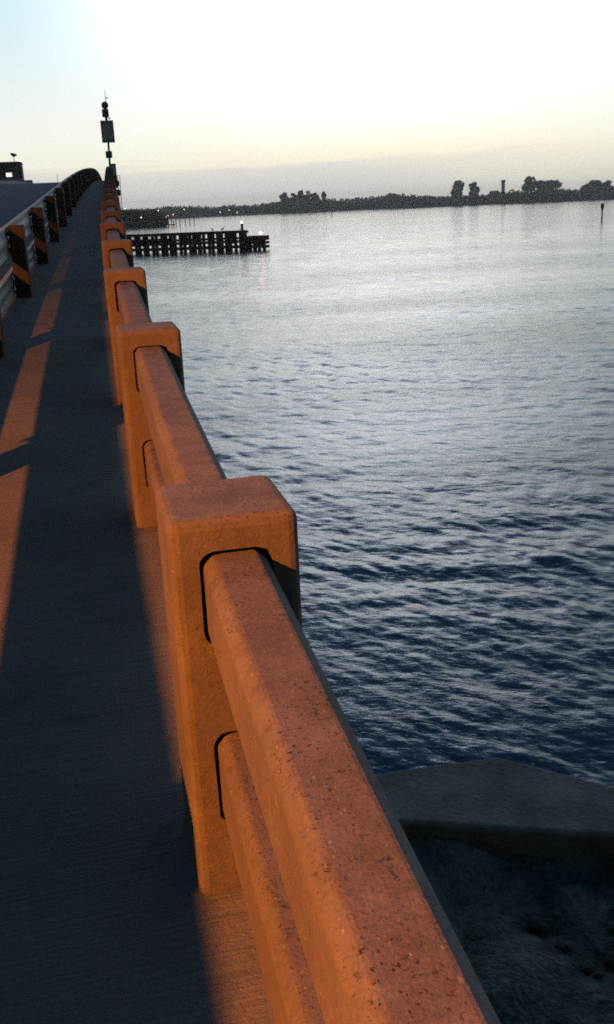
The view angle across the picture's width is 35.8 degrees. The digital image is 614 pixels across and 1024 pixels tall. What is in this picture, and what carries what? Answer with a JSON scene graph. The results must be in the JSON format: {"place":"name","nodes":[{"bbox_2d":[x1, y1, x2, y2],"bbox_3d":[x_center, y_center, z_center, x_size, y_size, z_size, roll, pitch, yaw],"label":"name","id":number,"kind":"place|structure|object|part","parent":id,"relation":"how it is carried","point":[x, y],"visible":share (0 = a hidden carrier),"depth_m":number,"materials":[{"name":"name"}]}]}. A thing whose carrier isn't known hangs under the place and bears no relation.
{"place":"outdoors","nodes":[
{"label":"outdoors","id":0,"kind":"place"},
{"bbox_2d":[0,182,59,280],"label":"road","id":1,"kind":"structure","parent":0,"point":[16,200],"depth_m":31.98,"materials":[{"name":"grey asphalt"}]},
{"bbox_2d":[125,226,166,228],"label":"pier","id":2,"kind":"structure","parent":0,"point":[145,227],"depth_m":350.26,"materials":[{"name":"black wood"}]},
{"bbox_2d":[122,209,168,226],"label":"shrub belt","id":3,"kind":"object","parent":2,"relation":"on","point":[133,214],"visible":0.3,"depth_m":355.79,"materials":[{"name":"green plant"}]},
{"bbox_2d":[0,0,613,209],"label":"sky","id":4,"kind":"structure","parent":0,"point":[213,103],"materials":[{"name":"white"}]},
{"bbox_2d":[125,199,613,787],"bbox_3d":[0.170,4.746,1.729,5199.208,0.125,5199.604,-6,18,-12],"label":"water","id":5,"kind":"structure","parent":0,"point":[409,413],"depth_m":21.00,"materials":[{"name":"blue liquid"}]},
{"bbox_2d":[126,216,174,228],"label":"dock","id":6,"kind":"object","parent":5,"relation":"in","point":[153,225],"visible":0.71,"depth_m":333.86,"materials":[{"name":"black wood"}]},
{"bbox_2d":[127,221,269,253],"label":"timber fender","id":7,"kind":"object","parent":5,"relation":"in","point":[244,241],"visible":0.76,"depth_m":122.29,"materials":[{"name":"grey"}]},
{"bbox_2d":[376,758,613,857],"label":"seawall","id":8,"kind":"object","parent":5,"relation":"in","point":[499,806],"visible":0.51,"depth_m":7.28,"materials":[{"name":"grey concrete"}]},
{"bbox_2d":[601,203,603,219],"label":"channel marker","id":9,"kind":"object","parent":5,"relation":"in","point":[602,206],"visible":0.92,"depth_m":181.49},
{"bbox_2d":[169,198,613,218],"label":"shore","id":10,"kind":"structure","parent":0,"point":[397,207],"depth_m":760.38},
{"bbox_2d":[279,192,288,203],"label":"pine tree","id":11,"kind":"object","parent":10,"relation":"on","point":[284,197],"visible":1,"depth_m":783.55,"materials":[{"name":"green plant"}]},
{"bbox_2d":[288,193,297,204],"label":"pine tree","id":12,"kind":"object","parent":10,"relation":"on","point":[292,199],"visible":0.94,"depth_m":783.08,"materials":[{"name":"green plant"}]},
{"bbox_2d":[296,190,304,201],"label":"pine tree","id":13,"kind":"object","parent":10,"relation":"on","point":[300,197],"visible":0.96,"depth_m":782.63,"materials":[{"name":"green plant"}]},
{"bbox_2d":[303,190,312,200],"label":"pine tree","id":14,"kind":"object","parent":10,"relation":"on","point":[307,196],"visible":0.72,"depth_m":782.69,"materials":[{"name":"green plant"}]},
{"bbox_2d":[311,192,319,205],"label":"pine tree","id":15,"kind":"object","parent":10,"relation":"on","point":[315,196],"visible":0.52,"depth_m":783.30,"materials":[{"name":"green plant"}]},
{"bbox_2d":[321,191,326,201],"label":"pine tree","id":16,"kind":"object","parent":10,"relation":"on","point":[323,195],"visible":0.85,"depth_m":782.41,"materials":[{"name":"green plant"}]},
{"bbox_2d":[121,186,613,216],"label":"mangrove belt","id":17,"kind":"object","parent":10,"relation":"on","point":[514,196],"visible":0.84,"depth_m":768.80,"materials":[{"name":"green plant"}]},
{"bbox_2d":[382,193,398,206],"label":"broadleaf tree","id":18,"kind":"object","parent":10,"relation":"on","point":[390,194],"visible":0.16,"depth_m":783.04,"materials":[{"name":"green plant"}]},
{"bbox_2d":[450,180,464,195],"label":"broadleaf tree","id":19,"kind":"object","parent":10,"relation":"on","point":[457,188],"visible":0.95,"depth_m":765.42,"materials":[{"name":"green plant"}]},
{"bbox_2d":[469,182,479,196],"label":"broadleaf tree","id":20,"kind":"object","parent":10,"relation":"on","point":[475,190],"visible":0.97,"depth_m":764.04,"materials":[{"name":"green plant"}]},
{"bbox_2d":[501,180,504,193],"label":"shore tower","id":21,"kind":"structure","parent":10,"relation":"on","point":[503,186],"depth_m":760.75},
{"bbox_2d":[521,176,535,193],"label":"broadleaf tree","id":22,"kind":"object","parent":10,"relation":"on","point":[528,182],"visible":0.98,"depth_m":755.70,"materials":[{"name":"green plant"}]},
{"bbox_2d":[531,180,562,193],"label":"broadleaf tree","id":23,"kind":"object","parent":10,"relation":"on","point":[542,184],"visible":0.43,"depth_m":757.74,"materials":[{"name":"green plant"}]},
{"bbox_2d":[580,183,590,190],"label":"broadleaf tree","id":24,"kind":"object","parent":10,"relation":"on","point":[586,186],"visible":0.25,"depth_m":749.23,"materials":[{"name":"green plant"}]},
{"bbox_2d":[588,180,601,189],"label":"broadleaf tree","id":25,"kind":"object","parent":10,"relation":"on","point":[595,184],"visible":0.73,"depth_m":746.69,"materials":[{"name":"green plant"}]},
{"bbox_2d":[601,180,612,187],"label":"broadleaf tree","id":26,"kind":"object","parent":10,"relation":"on","point":[607,183],"visible":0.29,"depth_m":744.93,"materials":[{"name":"green plant"}]},
{"bbox_2d":[408,837,613,1023],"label":"rubble bank","id":27,"kind":"structure","parent":0,"point":[525,972],"depth_m":6.42,"materials":[{"name":"black stone"}]},
{"bbox_2d":[458,907,613,977],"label":"rubble stones","id":28,"kind":"object","parent":27,"relation":"on","point":[536,924],"visible":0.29,"depth_m":6.17,"materials":[{"name":"grey stone"}]},
{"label":"bridge deck","id":29,"kind":"structure","parent":0,"visible":0},
{"bbox_2d":[0,181,29,183],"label":"kerb wall","id":30,"kind":"structure","parent":29,"relation":"on","point":[11,182],"depth_m":73.67,"materials":[{"name":"grey concrete"}]},
{"bbox_2d":[0,160,32,182],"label":"control house","id":31,"kind":"structure","parent":29,"relation":"on","point":[11,171],"depth_m":101.34,"materials":[{"name":"metal"}]},
{"bbox_2d":[5,172,12,177],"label":"window","id":32,"kind":"structure","parent":31,"relation":"in","point":[8,174],"depth_m":101.43,"materials":[{"name":"grey glass"}]},
{"bbox_2d":[0,180,273,1023],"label":"walkway","id":33,"kind":"structure","parent":29,"relation":"on","point":[110,913],"depth_m":2.63,"materials":[{"name":"concrete"}]},
{"bbox_2d":[0,168,101,357],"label":"guardrail","id":34,"kind":"object","parent":33,"relation":"on","point":[66,194],"visible":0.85,"depth_m":13.70,"materials":[{"name":"metal"}]},
{"bbox_2d":[100,95,114,165],"bbox_3d":[-13.401,-25.230,64.139,0.850,6.020,0.380,-6,18,-12],"label":"signal mast","id":35,"kind":"object","parent":33,"relation":"on","point":[107,131],"visible":0.9,"depth_m":63.92,"materials":[{"name":"metal"}]},
{"bbox_2d":[111,164,117,187],"bbox_3d":[-12.967,-22.606,64.008,0.330,1.543,0.370,-6,18,-12],"label":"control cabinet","id":36,"kind":"object","parent":33,"relation":"on","point":[113,166],"visible":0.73,"depth_m":63.78,"materials":[{"name":"metal"}]},
{"bbox_3d":[-12.941,-22.890,63.738,0.250,0.620,0.020,-7,18,-12],"label":"door","id":37,"kind":"part","parent":36,"relation":"part of","materials":[{"name":"grey metal"}]},
{"bbox_2d":[100,166,500,1023],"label":"concrete balustrade","id":38,"kind":"object","parent":33,"relation":"on","point":[298,838],"visible":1,"depth_m":1.50,"materials":[{"name":"concrete"}]},
{"bbox_2d":[117,175,121,203],"bbox_3d":[-11.754,-20.074,59.725,0.232,2.003,0.028,-6,18,-12],"label":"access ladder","id":39,"kind":"object","parent":38,"relation":"attached to","point":[119,188],"visible":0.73,"depth_m":59.63,"materials":[{"name":"grey metal"}]}
]}

